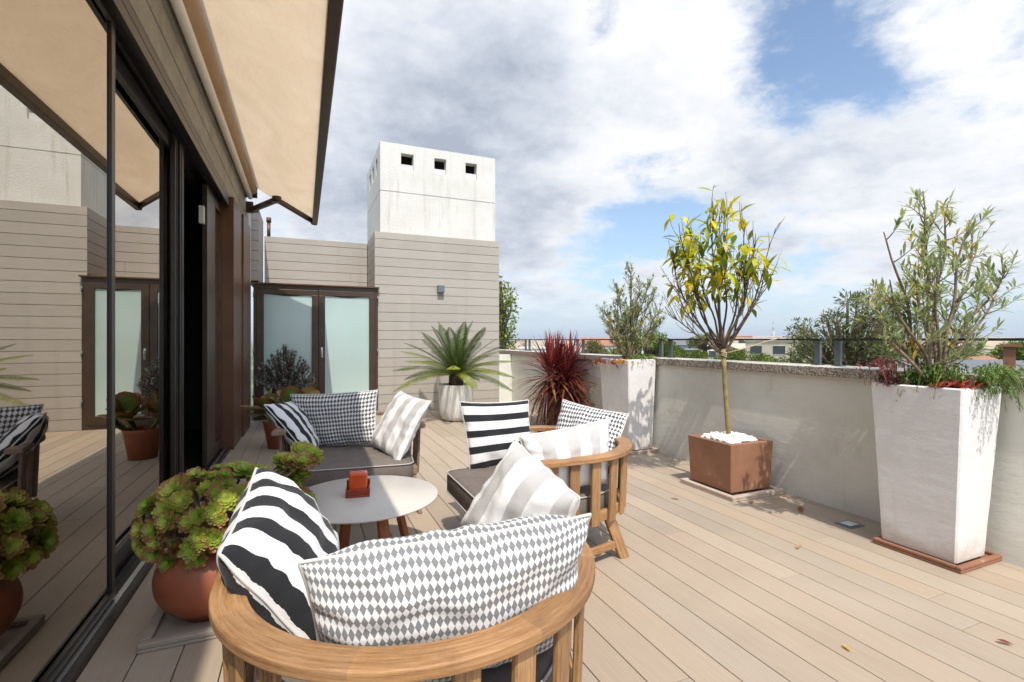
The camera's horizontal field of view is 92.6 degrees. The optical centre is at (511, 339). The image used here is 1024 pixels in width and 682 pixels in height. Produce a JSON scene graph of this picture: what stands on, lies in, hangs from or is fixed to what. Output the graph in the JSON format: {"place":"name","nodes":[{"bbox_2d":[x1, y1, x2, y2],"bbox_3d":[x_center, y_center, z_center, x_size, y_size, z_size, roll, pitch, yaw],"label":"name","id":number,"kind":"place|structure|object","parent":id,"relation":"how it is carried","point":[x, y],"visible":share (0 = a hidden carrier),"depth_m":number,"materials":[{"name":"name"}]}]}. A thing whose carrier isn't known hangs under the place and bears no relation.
{"place":"outdoors","nodes":[
{"label":"outdoors","id":0,"kind":"place"},
{"bbox_2d":[251,343,252,405],"bbox_3d":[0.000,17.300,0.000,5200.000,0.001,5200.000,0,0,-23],"label":"ground","id":1,"kind":"structure","parent":0,"point":[251,374],"depth_m":243.54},
{"bbox_2d":[499,275,521,349],"bbox_3d":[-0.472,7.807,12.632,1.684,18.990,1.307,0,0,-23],"label":"tree","id":2,"kind":"object","parent":1,"relation":"on","point":[504,332],"visible":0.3,"depth_m":12.55,"materials":[{"name":"green plant"}]},
{"bbox_2d":[531,342,579,352],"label":"town building","id":3,"kind":"structure","parent":1,"relation":"on","point":[534,344],"depth_m":133.26,"materials":[{"name":"beige paint"}]},
{"bbox_2d":[580,338,604,353],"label":"tree","id":4,"kind":"object","parent":1,"relation":"on","point":[591,345],"visible":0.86,"depth_m":73.09,"materials":[{"name":"green plant"}]},
{"bbox_2d":[579,338,642,354],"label":"white house","id":5,"kind":"structure","parent":1,"relation":"on","point":[607,343],"depth_m":119.10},
{"bbox_2d":[603,347,621,354],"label":"pine tree","id":6,"kind":"object","parent":1,"relation":"on","point":[612,352],"visible":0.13,"depth_m":43.60,"materials":[{"name":"green plant"}]},
{"bbox_2d":[619,330,678,356],"bbox_3d":[8.640,8.280,30.782,3.859,18.052,3.572,0,0,19],"label":"pine tree","id":7,"kind":"object","parent":1,"relation":"on","point":[653,349],"visible":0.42,"depth_m":30.16,"materials":[{"name":"green plant"}]},
{"bbox_2d":[663,348,715,358],"bbox_3d":[13.355,8.932,35.934,5.041,16.746,3.811,0,0,24],"label":"pine tree","id":8,"kind":"object","parent":1,"relation":"on","point":[695,354],"visible":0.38,"depth_m":34.88,"materials":[{"name":"green plant"}]},
{"bbox_2d":[685,332,727,358],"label":"tree","id":9,"kind":"object","parent":1,"relation":"on","point":[703,346],"visible":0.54,"depth_m":55.31,"materials":[{"name":"green plant"}]},
{"bbox_2d":[707,345,715,358],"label":"white house","id":10,"kind":"structure","parent":1,"relation":"on","point":[712,352],"depth_m":101.84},
{"bbox_2d":[708,350,715,357],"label":"window","id":11,"kind":"structure","parent":10,"relation":"in","point":[713,353],"depth_m":101.77,"materials":[{"name":"grey glass"}]},
{"bbox_2d":[716,343,744,358],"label":"white house","id":12,"kind":"structure","parent":1,"relation":"on","point":[738,345],"depth_m":91.90,"materials":[{"name":"white paint"}]},
{"bbox_2d":[716,335,753,342],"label":"apartment building","id":13,"kind":"structure","parent":1,"relation":"on","point":[743,337],"depth_m":135.72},
{"bbox_2d":[714,347,777,361],"bbox_3d":[12.762,8.841,27.131,3.484,16.930,3.238,0,0,22],"label":"pine tree","id":14,"kind":"object","parent":1,"relation":"on","point":[762,357],"visible":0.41,"depth_m":26.56,"materials":[{"name":"green plant"}]},
{"bbox_2d":[753,336,818,338],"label":"white house","id":15,"kind":"structure","parent":1,"relation":"on","point":[767,337],"depth_m":211.78,"materials":[{"name":"white paint"}]},
{"bbox_2d":[744,340,828,362],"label":"apartment building","id":16,"kind":"structure","parent":1,"relation":"on","point":[776,349],"depth_m":84.22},
{"bbox_2d":[750,345,761,353],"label":"window","id":17,"kind":"structure","parent":16,"relation":"in","point":[757,348],"depth_m":85.83,"materials":[{"name":"grey glass"}]},
{"bbox_2d":[772,345,785,354],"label":"window","id":18,"kind":"structure","parent":16,"relation":"in","point":[777,349],"depth_m":83.42,"materials":[{"name":"grey glass"}]},
{"bbox_2d":[767,356,813,363],"bbox_3d":[17.812,9.128,31.312,4.110,16.348,4.661,0,0,26],"label":"pine tree","id":19,"kind":"object","parent":1,"relation":"on","point":[780,358],"visible":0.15,"depth_m":31.08,"materials":[{"name":"green plant"}]},
{"bbox_2d":[781,287,912,367],"bbox_3d":[16.912,7.263,25.062,5.942,20.083,5.727,0,0,41],"label":"pine tree","id":20,"kind":"object","parent":1,"relation":"on","point":[854,353],"visible":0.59,"depth_m":24.07,"materials":[{"name":"green plant"}]},
{"bbox_2d":[899,345,971,359],"bbox_3d":[25.942,8.726,30.476,4.036,17.152,4.527,0,0,35],"label":"pine tree","id":21,"kind":"object","parent":1,"relation":"on","point":[919,357],"visible":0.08,"depth_m":29.55,"materials":[{"name":"green plant"}]},
{"bbox_2d":[889,359,1023,373],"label":"grey house","id":22,"kind":"structure","parent":1,"relation":"on","point":[972,363],"depth_m":26.76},
{"bbox_2d":[996,345,1022,373],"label":"brick chimney","id":23,"kind":"object","parent":22,"relation":"on","point":[1009,354],"visible":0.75,"depth_m":21.55,"materials":[{"name":"brown brick"}]},
{"bbox_2d":[957,344,981,355],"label":"pine tree","id":24,"kind":"object","parent":1,"relation":"on","point":[972,351],"visible":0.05,"depth_m":64.42,"materials":[{"name":"green plant"}]},
{"bbox_2d":[957,337,1015,355],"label":"town building","id":25,"kind":"structure","parent":1,"relation":"on","point":[993,344],"depth_m":103.64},
{"bbox_2d":[990,341,1023,359],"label":"pine tree","id":26,"kind":"object","parent":1,"relation":"on","point":[1019,353],"visible":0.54,"depth_m":33.11,"materials":[{"name":"green plant"}]},
{"bbox_2d":[253,344,315,398],"bbox_3d":[-3.378,0.509,7.300,0.886,0.908,0.598,0,0,-23],"label":"crassula","id":27,"kind":"object","parent":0,"point":[288,374],"visible":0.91,"depth_m":7.24,"materials":[{"name":"green plant"}]},
{"bbox_2d":[251,282,379,420],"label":"double door","id":28,"kind":"structure","parent":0,"point":[329,333],"depth_m":8.26,"materials":[{"name":"brown wood"}]},
{"bbox_2d":[257,288,317,416],"bbox_3d":[-3.692,0.205,8.081,0.920,2.066,0.067,0,0,-23],"label":"door leaf","id":29,"kind":"structure","parent":28,"relation":"in","point":[288,317],"depth_m":8.07,"materials":[{"name":"brown metal"}]},
{"bbox_2d":[319,291,374,393],"bbox_3d":[-2.829,0.205,8.417,0.920,2.066,0.123,0,0,-23],"label":"door leaf","id":30,"kind":"structure","parent":28,"relation":"in","point":[346,319],"depth_m":8.43,"materials":[{"name":"brown metal"}]},
{"bbox_2d":[516,347,545,350],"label":"white house","id":31,"kind":"structure","parent":0,"point":[523,348],"depth_m":89.87,"materials":[{"name":"white paint"}]},
{"bbox_2d":[247,0,1023,339],"label":"sky","id":32,"kind":"structure","parent":0,"point":[601,122],"materials":[{"name":"blue"}]},
{"bbox_2d":[665,338,702,356],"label":"grey house","id":33,"kind":"structure","parent":0,"point":[681,343],"depth_m":85.12,"materials":[{"name":"grey paint"}]},
{"bbox_2d":[771,325,774,335],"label":"radio tower","id":34,"kind":"structure","parent":0,"point":[772,332],"depth_m":1321.23,"materials":[{"name":"white metal"}]},
{"bbox_2d":[959,355,1002,359],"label":"grey house","id":35,"kind":"structure","parent":0,"point":[984,358],"depth_m":45.45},
{"bbox_2d":[975,352,994,355],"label":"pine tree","id":36,"kind":"object","parent":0,"point":[982,354],"visible":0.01,"depth_m":52.39,"materials":[{"name":"green plant"}]},
{"bbox_3d":[-2.269,9.450,2.784,10.000,15.699,14.900,0,0,-23],"label":"apartment building","id":37,"kind":"object","parent":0,"visible":0},
{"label":"roof slab","id":38,"kind":"structure","parent":37,"relation":"on","visible":0},
{"bbox_2d":[0,0,250,681],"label":"facade","id":39,"kind":"structure","parent":38,"relation":"on","point":[125,303],"depth_m":2.24,"materials":[{"name":"wood"}]},
{"bbox_2d":[0,0,114,681],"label":"sliding door","id":40,"kind":"structure","parent":39,"relation":"in","point":[57,57],"depth_m":1.85,"materials":[{"name":"brown metal"}]},
{"bbox_2d":[115,51,170,573],"bbox_3d":[-2.348,-0.148,3.077,0.045,2.824,2.100,0,0,-23],"label":"sliding door","id":41,"kind":"structure","parent":39,"relation":"in","point":[142,141],"depth_m":3.07,"materials":[{"name":"black glass"}]},
{"bbox_2d":[202,183,220,465],"bbox_3d":[-3.248,-0.148,5.310,0.045,2.824,0.915,0,0,-23],"label":"sliding door","id":42,"kind":"structure","parent":39,"relation":"in","point":[211,230],"depth_m":5.12,"materials":[{"name":"brown metal"}]},
{"bbox_2d":[161,0,343,224],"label":"awning","id":43,"kind":"object","parent":39,"relation":"attached to","point":[263,72],"visible":1,"depth_m":3.79,"materials":[{"name":"fabric"}]},
{"bbox_2d":[250,210,262,286],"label":"side wall","id":44,"kind":"structure","parent":39,"relation":"attached to","point":[256,247],"depth_m":7.95,"materials":[{"name":"grey wood"}]},
{"bbox_2d":[368,231,511,410],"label":"clad block","id":45,"kind":"structure","parent":38,"relation":"on","point":[408,274],"depth_m":9.04,"materials":[{"name":"beige wood"}]},
{"bbox_2d":[264,236,367,286],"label":"clad wall","id":46,"kind":"structure","parent":45,"relation":"attached to","point":[302,261],"depth_m":9.22,"materials":[{"name":"beige wood"}]},
{"bbox_2d":[266,217,270,236],"bbox_3d":[-4.502,-2.060,9.061,0.083,0.400,0.083,0,0,-23],"label":"vent pipe","id":47,"kind":"object","parent":46,"relation":"on","point":[268,220],"visible":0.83,"depth_m":9.03,"materials":[{"name":"orange metal"}]},
{"bbox_2d":[367,141,494,244],"bbox_3d":[-1.732,-2.730,10.124,2.210,1.680,1.950,0,0,-23],"label":"chimney","id":48,"kind":"object","parent":45,"relation":"on","point":[414,190],"visible":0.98,"depth_m":9.23,"materials":[{"name":"white concrete"}]},
{"bbox_2d":[437,285,444,292],"bbox_3d":[-1.317,-0.940,9.059,0.120,0.130,0.090,0,0,-23],"label":"wall light","id":49,"kind":"object","parent":45,"relation":"attached to","point":[440,288],"visible":1,"depth_m":9.03,"materials":[{"name":"grey metal"}]},
{"bbox_2d":[76,410,1023,681],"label":"deck","id":50,"kind":"structure","parent":38,"relation":"on","point":[698,586],"depth_m":2.44,"materials":[{"name":"beige wood"}]},
{"bbox_2d":[137,607,216,653],"bbox_3d":[-1.425,1.280,2.317,0.460,0.040,0.460,0,0,-23],"label":"plant tray","id":51,"kind":"object","parent":50,"relation":"on","point":[164,630],"visible":0.28,"depth_m":2.12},
{"bbox_2d":[152,537,217,621],"bbox_3d":[-1.438,1.093,2.312,0.424,0.380,0.424,0,0,-23],"label":"plant pot","id":52,"kind":"object","parent":51,"relation":"on","point":[178,591],"visible":0.33,"depth_m":2.13,"materials":[{"name":"orange ceramic"}]},
{"bbox_2d":[129,440,323,572],"bbox_3d":[-1.359,0.818,2.391,0.841,0.488,0.656,0,0,-23],"label":"aeonium","id":53,"kind":"object","parent":52,"relation":"in","point":[197,530],"visible":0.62,"depth_m":2.16,"materials":[{"name":"green plant"}]},
{"bbox_2d":[262,419,278,449],"bbox_3d":[-2.810,1.135,5.923,0.390,0.330,0.390,0,0,-23],"label":"plant pot","id":54,"kind":"object","parent":50,"relation":"on","point":[271,441],"visible":0.3,"depth_m":5.78,"materials":[{"name":"red ceramic"}]},
{"bbox_2d":[240,385,319,421],"bbox_3d":[-2.728,0.788,5.903,0.929,0.479,0.608,0,0,-44],"label":"paddle plant","id":55,"kind":"object","parent":54,"relation":"in","point":[270,397],"visible":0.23,"depth_m":5.86,"materials":[{"name":"green plant"}]},
{"bbox_2d":[271,411,425,512],"bbox_3d":[-1.253,0.975,3.866,1.060,0.675,1.084,0,0,-16],"label":"armchair","id":56,"kind":"object","parent":50,"relation":"on","point":[339,462],"visible":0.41,"depth_m":3.48,"materials":[{"name":"grey fabric"}]},
{"bbox_2d":[264,401,318,446],"bbox_3d":[-1.646,0.672,3.747,0.331,0.428,0.509,0,0,-11],"label":"pillow","id":57,"kind":"object","parent":56,"relation":"on","point":[292,419],"visible":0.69,"depth_m":3.57,"materials":[{"name":"white fabric"}]},
{"bbox_2d":[290,390,377,446],"bbox_3d":[-1.418,0.654,3.918,0.724,0.516,0.165,0,0,5],"label":"pillow","id":58,"kind":"object","parent":56,"relation":"on","point":[342,419],"visible":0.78,"depth_m":3.85,"materials":[{"name":"grey fabric"}]},
{"bbox_2d":[371,391,431,459],"bbox_3d":[-0.868,0.659,3.755,0.278,0.488,0.572,0,0,-42],"label":"pillow","id":59,"kind":"object","parent":56,"relation":"on","point":[395,431],"visible":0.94,"depth_m":3.63,"materials":[{"name":"white fabric"}]},
{"bbox_2d":[308,475,437,549],"bbox_3d":[-0.834,1.092,2.769,0.824,0.424,0.824,0,0,-23],"label":"coffee table","id":60,"kind":"object","parent":50,"relation":"on","point":[398,498],"visible":0.7,"depth_m":2.71,"materials":[{"name":"white wood"}]},
{"bbox_2d":[345,470,369,497],"bbox_3d":[-0.874,0.815,2.780,0.130,0.130,0.110,0,0,-15],"label":"card holder","id":61,"kind":"object","parent":60,"relation":"on","point":[358,484],"visible":1,"depth_m":2.74,"materials":[{"name":"red paint"}]},
{"bbox_2d":[209,542,594,681],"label":"armchair","id":62,"kind":"object","parent":50,"relation":"on","point":[256,647],"visible":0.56,"depth_m":1.05,"materials":[{"name":"brown wood"}]},
{"bbox_2d":[216,467,339,640],"bbox_3d":[-0.658,0.620,1.421,0.321,0.412,0.475,0,0,-23],"label":"pillow","id":63,"kind":"object","parent":62,"relation":"on","point":[278,528],"visible":0.73,"depth_m":1.27,"materials":[{"name":"fabric"}]},
{"bbox_2d":[298,513,591,681],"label":"pillow","id":64,"kind":"object","parent":62,"relation":"on","point":[431,586],"visible":0.69,"depth_m":1.11,"materials":[{"name":"white fabric"}]},
{"bbox_2d":[460,439,580,526],"bbox_3d":[0.027,0.642,1.772,0.335,0.508,0.444,0,0,-23],"label":"pillow","id":65,"kind":"object","parent":62,"relation":"on","point":[521,481],"visible":0.53,"depth_m":1.71,"materials":[{"name":"white fabric"}]},
{"bbox_2d":[439,383,473,421],"bbox_3d":[-0.906,1.009,7.938,0.566,0.582,0.566,0,0,-23],"label":"plant pot","id":66,"kind":"object","parent":50,"relation":"on","point":[450,397],"visible":0.83,"depth_m":7.70,"materials":[{"name":"white ceramic"}]},
{"bbox_2d":[393,321,515,391],"bbox_3d":[-0.935,0.252,7.974,2.029,1.134,2.071,0,0,-23],"label":"cycad","id":67,"kind":"object","parent":66,"relation":"in","point":[457,370],"visible":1,"depth_m":7.77,"materials":[{"name":"green plant"}]},
{"bbox_2d":[446,425,631,558],"bbox_3d":[0.209,0.975,3.109,1.084,0.675,1.060,0,0,-23],"label":"armchair","id":68,"kind":"object","parent":50,"relation":"on","point":[600,502],"visible":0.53,"depth_m":2.83,"materials":[{"name":"brown wood"}]},
{"bbox_2d":[459,400,530,468],"bbox_3d":[-0.098,0.664,3.385,0.523,0.488,0.195,0,0,-23],"label":"pillow","id":69,"kind":"object","parent":68,"relation":"on","point":[493,430],"visible":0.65,"depth_m":3.31,"materials":[{"name":"white fabric"}]},
{"bbox_2d":[518,418,609,487],"bbox_3d":[0.314,0.657,2.765,0.594,0.392,0.238,0,0,-23],"label":"pillow","id":70,"kind":"object","parent":68,"relation":"on","point":[591,438],"visible":0.57,"depth_m":2.69,"materials":[{"name":"white fabric"}]},
{"bbox_2d":[555,399,628,464],"bbox_3d":[0.501,0.639,3.350,0.552,0.412,0.251,0,0,37],"label":"pillow","id":71,"kind":"object","parent":68,"relation":"on","point":[571,414],"visible":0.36,"depth_m":3.33,"materials":[{"name":"white fabric"}]},
{"bbox_2d":[548,395,572,425],"bbox_3d":[0.702,1.050,7.197,0.390,0.500,0.390,0,0,-23],"label":"plant pot","id":72,"kind":"object","parent":50,"relation":"on","point":[550,415],"visible":0.17,"depth_m":7.07,"materials":[{"name":"brown ceramic"}]},
{"bbox_2d":[501,328,599,425],"bbox_3d":[0.697,0.789,7.213,1.851,1.992,1.891,0,0,-23],"label":"cordyline","id":73,"kind":"object","parent":72,"relation":"in","point":[560,358],"visible":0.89,"depth_m":7.02,"materials":[{"name":"red plant"}]},
{"bbox_2d":[628,447,658,454],"bbox_3d":[1.385,1.282,5.869,0.420,0.036,0.620,0,0,-23],"label":"plant tray","id":74,"kind":"object","parent":50,"relation":"on","point":[644,451],"visible":0.26,"depth_m":5.60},
{"bbox_2d":[600,358,655,450],"bbox_3d":[1.370,0.744,5.830,0.389,1.038,0.579,0,0,-23],"label":"planter","id":75,"kind":"object","parent":74,"relation":"on","point":[629,387],"visible":0.7,"depth_m":5.61,"materials":[{"name":"concrete"}]},
{"bbox_2d":[592,356,617,367],"bbox_3d":[1.142,0.275,5.900,0.334,0.142,0.549,0,0,-23],"label":"trailing plant","id":76,"kind":"object","parent":75,"relation":"in","point":[597,361],"visible":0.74,"depth_m":5.83,"materials":[{"name":"brown plant"}]},
{"bbox_2d":[613,358,640,364],"bbox_3d":[1.331,0.249,5.666,0.363,0.094,0.346,0,0,37],"label":"flowering plant","id":77,"kind":"object","parent":75,"relation":"in","point":[619,361],"visible":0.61,"depth_m":5.58,"materials":[{"name":"orange plant"}]},
{"bbox_2d":[595,261,666,358],"bbox_3d":[1.460,-0.335,5.887,0.981,1.248,0.497,0,0,-23],"label":"shrub","id":78,"kind":"object","parent":75,"relation":"in","point":[630,326],"visible":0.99,"depth_m":5.83,"materials":[{"name":"green plant"}]},
{"bbox_2d":[617,353,656,360],"bbox_3d":[1.517,0.220,5.841,0.396,0.165,0.608,0,0,-23],"label":"trailing plant","id":79,"kind":"object","parent":75,"relation":"in","point":[645,357],"visible":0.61,"depth_m":5.73,"materials":[{"name":"green plant"}]},
{"bbox_2d":[680,477,783,501],"bbox_3d":[1.913,1.280,4.295,0.580,0.040,0.600,0,0,-23],"label":"plant tray","id":80,"kind":"object","parent":50,"relation":"on","point":[771,490],"visible":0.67,"depth_m":4.09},
{"bbox_2d":[688,431,772,492],"bbox_3d":[1.909,1.037,4.304,0.479,0.443,0.489,0,0,-23],"label":"planter","id":81,"kind":"object","parent":80,"relation":"on","point":[733,462],"visible":0.99,"depth_m":4.13,"materials":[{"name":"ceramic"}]},
{"bbox_2d":[660,185,791,433],"bbox_3d":[1.835,-0.202,4.254,1.202,2.327,0.874,0,0,5],"label":"lemon tree","id":82,"kind":"object","parent":81,"relation":"in","point":[718,275],"visible":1,"depth_m":4.17,"materials":[{"name":"green plant"}]},
{"bbox_2d":[835,520,864,528],"bbox_3d":[2.373,1.295,3.442,0.150,0.009,0.120,0,0,-23],"label":"drain cover","id":83,"kind":"object","parent":50,"relation":"on","point":[849,524],"visible":1,"depth_m":3.42,"materials":[{"name":"grey metal"}]},
{"bbox_2d":[873,536,1001,573],"bbox_3d":[2.597,1.282,3.005,0.440,0.036,0.460,0,0,-23],"label":"plant tray","id":84,"kind":"object","parent":50,"relation":"on","point":[987,558],"visible":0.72,"depth_m":2.85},
{"bbox_2d":[871,381,1001,563],"bbox_3d":[2.563,0.766,2.977,0.414,0.993,0.474,0,0,-23],"label":"planter","id":85,"kind":"object","parent":84,"relation":"on","point":[935,457],"visible":0.93,"depth_m":2.84,"materials":[{"name":"concrete"}]},
{"bbox_2d":[856,355,910,386],"bbox_3d":[2.341,0.194,3.056,0.271,0.195,0.239,0,0,-23],"label":"succulent","id":86,"kind":"object","parent":85,"relation":"in","point":[886,379],"visible":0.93,"depth_m":3.04,"materials":[{"name":"red plant"}]},
{"bbox_2d":[874,369,945,385],"bbox_3d":[2.567,0.256,3.114,0.544,0.167,0.378,0,0,-23],"label":"trailing plant","id":87,"kind":"object","parent":85,"relation":"in","point":[907,379],"visible":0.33,"depth_m":3.02,"materials":[{"name":"red plant"}]},
{"bbox_2d":[846,186,1023,386],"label":"shrub","id":88,"kind":"object","parent":85,"relation":"in","point":[937,339],"visible":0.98,"depth_m":2.97,"materials":[{"name":"green plant"}]},
{"bbox_2d":[896,358,1023,412],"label":"trailing plant","id":89,"kind":"object","parent":85,"relation":"in","point":[990,374],"visible":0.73,"depth_m":2.80,"materials":[{"name":"green plant"}]},
{"bbox_2d":[927,377,993,389],"bbox_3d":[2.566,0.249,2.799,0.321,0.071,0.212,0,0,-23],"label":"succulent","id":90,"kind":"object","parent":85,"relation":"in","point":[965,384],"visible":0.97,"depth_m":2.77,"materials":[{"name":"red plant"}]},
{"bbox_2d":[499,349,1023,567],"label":"parapet wall","id":91,"kind":"structure","parent":38,"relation":"on","point":[814,424],"depth_m":4.01,"materials":[{"name":"grey paint"}]},
{"bbox_2d":[499,339,527,350],"bbox_3d":[-0.079,0.111,10.288,0.090,0.242,1.860,0,0,-23],"label":"railing panel","id":92,"kind":"object","parent":91,"relation":"on","point":[519,339],"visible":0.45,"depth_m":9.46,"materials":[{"name":"grey metal"}]},
{"bbox_2d":[528,339,579,350],"bbox_3d":[0.683,0.111,8.493,0.090,0.242,1.860,0,0,-23],"label":"railing panel","id":93,"kind":"object","parent":91,"relation":"on","point":[529,344],"visible":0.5,"depth_m":8.99,"materials":[{"name":"grey metal"}]},
{"bbox_2d":[580,339,664,356],"bbox_3d":[1.446,0.111,6.699,0.090,0.242,1.860,0,0,-23],"label":"railing panel","id":94,"kind":"object","parent":91,"relation":"on","point":[660,347],"visible":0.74,"depth_m":5.91,"materials":[{"name":"grey metal"}]},
{"bbox_2d":[666,339,824,364],"bbox_3d":[2.208,0.111,4.904,0.090,0.242,1.860,0,0,-23],"label":"railing panel","id":95,"kind":"object","parent":91,"relation":"on","point":[817,351],"visible":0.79,"depth_m":4.12,"materials":[{"name":"grey metal"}]},
{"bbox_2d":[831,338,1023,367],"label":"railing panel","id":96,"kind":"object","parent":91,"relation":"on","point":[837,351],"visible":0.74,"depth_m":3.81,"materials":[{"name":"grey metal"}]}
]}

